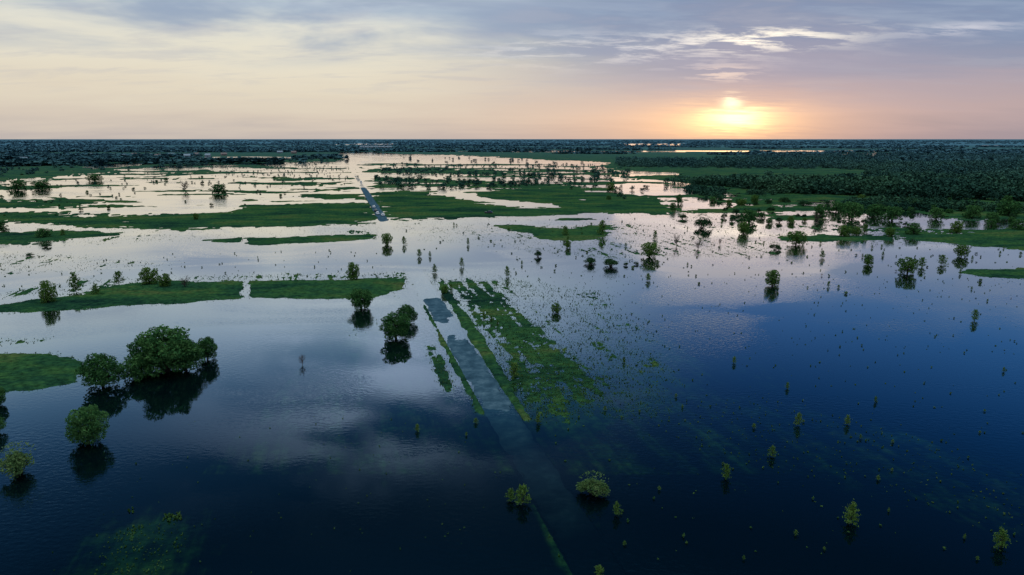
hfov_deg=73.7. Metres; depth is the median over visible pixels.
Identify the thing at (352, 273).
tree
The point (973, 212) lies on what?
tree
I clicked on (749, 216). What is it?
tree
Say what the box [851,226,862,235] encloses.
tree
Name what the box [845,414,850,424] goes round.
young tree
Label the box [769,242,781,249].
shrub
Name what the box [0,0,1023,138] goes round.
sky
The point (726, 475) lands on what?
young tree
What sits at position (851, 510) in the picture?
young tree
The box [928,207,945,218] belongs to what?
tree
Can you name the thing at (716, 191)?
scrub
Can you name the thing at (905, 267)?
tree
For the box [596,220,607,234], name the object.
young tree
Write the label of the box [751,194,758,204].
tree
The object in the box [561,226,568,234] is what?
young tree
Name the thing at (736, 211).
shrub
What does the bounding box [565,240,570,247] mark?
tree
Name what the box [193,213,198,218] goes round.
tree
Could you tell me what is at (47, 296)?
tree
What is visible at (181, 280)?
bare shrub
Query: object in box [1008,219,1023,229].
tree
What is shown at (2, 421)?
oak tree
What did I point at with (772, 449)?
young tree
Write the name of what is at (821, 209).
tree
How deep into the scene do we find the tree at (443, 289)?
179.57 m
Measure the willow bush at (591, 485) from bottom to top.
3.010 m
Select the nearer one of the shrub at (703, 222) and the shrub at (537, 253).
the shrub at (537, 253)
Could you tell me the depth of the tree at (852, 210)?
345.61 m
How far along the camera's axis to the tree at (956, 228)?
294.78 m
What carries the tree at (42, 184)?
on the ground at (256, 445)
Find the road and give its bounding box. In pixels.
[355,176,624,574]
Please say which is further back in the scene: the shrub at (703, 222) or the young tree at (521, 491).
the shrub at (703, 222)
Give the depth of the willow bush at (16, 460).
82.14 m
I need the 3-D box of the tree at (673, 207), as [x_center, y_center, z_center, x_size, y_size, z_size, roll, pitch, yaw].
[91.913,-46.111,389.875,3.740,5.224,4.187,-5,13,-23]
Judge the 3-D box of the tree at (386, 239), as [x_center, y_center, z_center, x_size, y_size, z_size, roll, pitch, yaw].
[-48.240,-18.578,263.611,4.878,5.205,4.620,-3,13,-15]
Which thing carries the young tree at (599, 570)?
in the water
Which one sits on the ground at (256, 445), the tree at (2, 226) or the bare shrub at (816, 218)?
the tree at (2, 226)
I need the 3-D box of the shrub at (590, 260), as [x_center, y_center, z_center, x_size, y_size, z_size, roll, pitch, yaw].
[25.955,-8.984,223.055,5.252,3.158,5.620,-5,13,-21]
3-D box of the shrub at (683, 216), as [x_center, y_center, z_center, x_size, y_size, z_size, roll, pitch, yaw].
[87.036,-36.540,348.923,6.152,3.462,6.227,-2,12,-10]
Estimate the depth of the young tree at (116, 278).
191.84 m
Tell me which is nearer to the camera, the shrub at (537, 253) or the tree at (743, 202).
the shrub at (537, 253)
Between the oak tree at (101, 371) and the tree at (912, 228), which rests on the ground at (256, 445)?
the tree at (912, 228)
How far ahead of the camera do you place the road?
86.84 m
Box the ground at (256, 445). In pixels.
[0,139,1023,574]
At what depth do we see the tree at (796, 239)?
262.06 m
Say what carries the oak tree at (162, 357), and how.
in the water
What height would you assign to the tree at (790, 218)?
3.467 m
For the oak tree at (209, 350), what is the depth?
125.47 m
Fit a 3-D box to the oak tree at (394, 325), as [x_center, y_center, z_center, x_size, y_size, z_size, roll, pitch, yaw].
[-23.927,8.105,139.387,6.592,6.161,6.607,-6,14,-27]
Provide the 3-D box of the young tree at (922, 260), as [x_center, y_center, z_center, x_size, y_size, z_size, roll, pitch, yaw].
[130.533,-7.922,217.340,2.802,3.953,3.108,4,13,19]
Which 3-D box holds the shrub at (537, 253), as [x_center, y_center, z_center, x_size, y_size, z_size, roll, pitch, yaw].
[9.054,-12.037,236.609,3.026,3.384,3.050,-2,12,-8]
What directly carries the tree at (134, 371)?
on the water
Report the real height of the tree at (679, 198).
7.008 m
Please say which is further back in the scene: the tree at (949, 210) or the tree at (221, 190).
the tree at (221, 190)
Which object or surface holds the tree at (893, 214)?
on the ground at (256, 445)
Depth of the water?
231.40 m
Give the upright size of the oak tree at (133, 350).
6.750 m
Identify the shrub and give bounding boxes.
[180,276,189,285]
[534,248,541,256]
[583,255,596,263]
[604,256,620,266]
[677,213,687,218]
[693,214,712,227]
[732,206,739,213]
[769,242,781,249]
[778,195,790,201]
[798,199,811,205]
[813,211,820,222]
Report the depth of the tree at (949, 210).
372.50 m
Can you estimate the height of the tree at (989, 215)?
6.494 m
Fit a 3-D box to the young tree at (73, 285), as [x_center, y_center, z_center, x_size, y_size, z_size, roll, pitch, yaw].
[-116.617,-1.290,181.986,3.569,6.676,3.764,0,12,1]
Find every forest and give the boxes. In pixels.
[0,140,1023,166]
[614,150,1023,201]
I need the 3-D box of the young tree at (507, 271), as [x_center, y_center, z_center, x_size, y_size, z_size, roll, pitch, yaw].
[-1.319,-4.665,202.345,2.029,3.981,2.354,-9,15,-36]
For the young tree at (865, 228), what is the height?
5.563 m
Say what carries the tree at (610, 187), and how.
in the water
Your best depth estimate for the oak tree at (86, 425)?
90.55 m
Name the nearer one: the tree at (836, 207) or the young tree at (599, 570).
the young tree at (599, 570)
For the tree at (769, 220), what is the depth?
327.88 m
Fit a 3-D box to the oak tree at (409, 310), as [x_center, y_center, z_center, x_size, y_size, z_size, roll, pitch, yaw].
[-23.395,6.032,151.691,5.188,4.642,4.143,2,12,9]
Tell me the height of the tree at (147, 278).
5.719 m
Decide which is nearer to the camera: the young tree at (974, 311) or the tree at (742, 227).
the young tree at (974, 311)
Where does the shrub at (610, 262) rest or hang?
in the water
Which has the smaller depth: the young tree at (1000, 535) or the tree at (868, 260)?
the young tree at (1000, 535)
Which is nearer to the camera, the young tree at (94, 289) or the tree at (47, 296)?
the tree at (47, 296)
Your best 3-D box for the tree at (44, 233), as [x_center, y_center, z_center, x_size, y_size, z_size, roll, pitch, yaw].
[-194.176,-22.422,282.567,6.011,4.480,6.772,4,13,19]
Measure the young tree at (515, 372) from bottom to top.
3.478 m
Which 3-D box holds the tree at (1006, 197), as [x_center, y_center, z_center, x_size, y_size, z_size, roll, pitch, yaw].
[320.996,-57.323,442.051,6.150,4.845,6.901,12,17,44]
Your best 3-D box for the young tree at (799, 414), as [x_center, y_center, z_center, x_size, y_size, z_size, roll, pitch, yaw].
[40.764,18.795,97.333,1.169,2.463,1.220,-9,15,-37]
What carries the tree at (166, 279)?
in the water
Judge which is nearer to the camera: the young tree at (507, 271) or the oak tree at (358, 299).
the oak tree at (358, 299)
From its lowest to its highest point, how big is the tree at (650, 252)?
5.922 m
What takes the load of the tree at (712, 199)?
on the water
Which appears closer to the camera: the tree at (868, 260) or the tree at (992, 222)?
the tree at (868, 260)
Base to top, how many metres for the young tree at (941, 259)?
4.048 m
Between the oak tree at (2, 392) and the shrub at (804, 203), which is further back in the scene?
the shrub at (804, 203)
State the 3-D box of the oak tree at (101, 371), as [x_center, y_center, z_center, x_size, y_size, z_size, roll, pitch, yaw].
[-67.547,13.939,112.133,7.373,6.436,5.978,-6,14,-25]
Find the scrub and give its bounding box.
[0,155,1023,267]
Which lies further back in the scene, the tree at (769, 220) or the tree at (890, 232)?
the tree at (769, 220)
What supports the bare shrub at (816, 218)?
in the water
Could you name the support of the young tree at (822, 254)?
in the water
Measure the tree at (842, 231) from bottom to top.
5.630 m
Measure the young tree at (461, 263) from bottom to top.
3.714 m
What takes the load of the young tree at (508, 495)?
on the ground at (256, 445)
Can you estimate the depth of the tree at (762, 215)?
351.49 m
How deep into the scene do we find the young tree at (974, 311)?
153.17 m
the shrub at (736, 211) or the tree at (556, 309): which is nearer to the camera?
the tree at (556, 309)
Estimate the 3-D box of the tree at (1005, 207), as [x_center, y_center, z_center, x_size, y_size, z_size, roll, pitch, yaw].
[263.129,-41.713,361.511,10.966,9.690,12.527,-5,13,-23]
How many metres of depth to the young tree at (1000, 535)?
67.98 m
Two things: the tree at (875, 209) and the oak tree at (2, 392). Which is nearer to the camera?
the oak tree at (2, 392)
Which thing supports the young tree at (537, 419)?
in the water
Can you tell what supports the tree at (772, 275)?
in the water
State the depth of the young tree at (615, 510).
73.97 m
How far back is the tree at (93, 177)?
656.13 m
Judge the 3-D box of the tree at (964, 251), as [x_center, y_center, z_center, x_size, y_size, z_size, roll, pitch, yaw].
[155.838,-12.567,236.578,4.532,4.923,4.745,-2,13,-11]
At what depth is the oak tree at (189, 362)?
119.38 m
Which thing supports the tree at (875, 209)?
on the ground at (256, 445)
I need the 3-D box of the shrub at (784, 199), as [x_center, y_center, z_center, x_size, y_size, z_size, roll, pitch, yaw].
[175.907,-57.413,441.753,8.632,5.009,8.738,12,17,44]
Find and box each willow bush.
[0,441,35,479]
[576,470,610,496]
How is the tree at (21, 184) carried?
on the ground at (256, 445)
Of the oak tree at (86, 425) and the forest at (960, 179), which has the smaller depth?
the oak tree at (86, 425)
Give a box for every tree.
[0,220,9,231]
[0,386,5,404]
[0,417,6,430]
[6,180,26,189]
[30,180,51,188]
[34,228,52,236]
[37,280,57,302]
[65,404,109,444]
[66,271,81,291]
[74,352,125,387]
[85,174,103,180]
[89,283,100,293]
[111,270,125,283]
[122,357,149,380]
[124,338,168,372]
[133,324,199,377]
[138,267,158,283]
[157,273,171,286]
[168,338,205,372]
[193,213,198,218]
[197,337,217,360]
[208,184,227,193]
[345,262,359,279]
[345,288,373,310]
[378,311,410,339]
[381,232,392,244]
[396,304,417,322]
[441,285,448,293]
[459,258,463,266]
[504,266,511,275]
[505,488,516,500]
[506,362,521,379]
[513,483,531,505]
[536,414,540,422]
[551,302,560,312]
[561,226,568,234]
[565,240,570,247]
[594,565,603,574]
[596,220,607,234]
[606,182,614,190]
[612,501,622,516]
[640,242,660,256]
[670,202,676,209]
[675,194,683,203]
[709,197,715,201]
[721,464,731,479]
[737,199,746,205]
[737,221,749,233]
[738,209,757,222]
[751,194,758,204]
[757,212,765,217]
[765,270,780,285]
[766,218,772,223]
[767,445,776,456]
[786,230,807,244]
[787,216,794,222]
[793,412,802,424]
[814,203,829,217]
[819,251,825,257]
[829,201,844,211]
[837,225,852,236]
[841,201,864,218]
[842,501,860,526]
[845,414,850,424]
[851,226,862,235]
[862,223,868,233]
[863,204,885,216]
[864,254,873,264]
[879,206,904,220]
[885,227,895,236]
[897,257,917,273]
[904,222,922,234]
[919,257,926,266]
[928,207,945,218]
[938,255,948,264]
[944,209,953,212]
[949,221,963,232]
[953,245,970,256]
[961,205,982,217]
[971,309,979,320]
[984,212,1000,223]
[987,219,996,226]
[993,526,1010,549]
[995,199,1022,215]
[1002,195,1012,201]
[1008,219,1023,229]

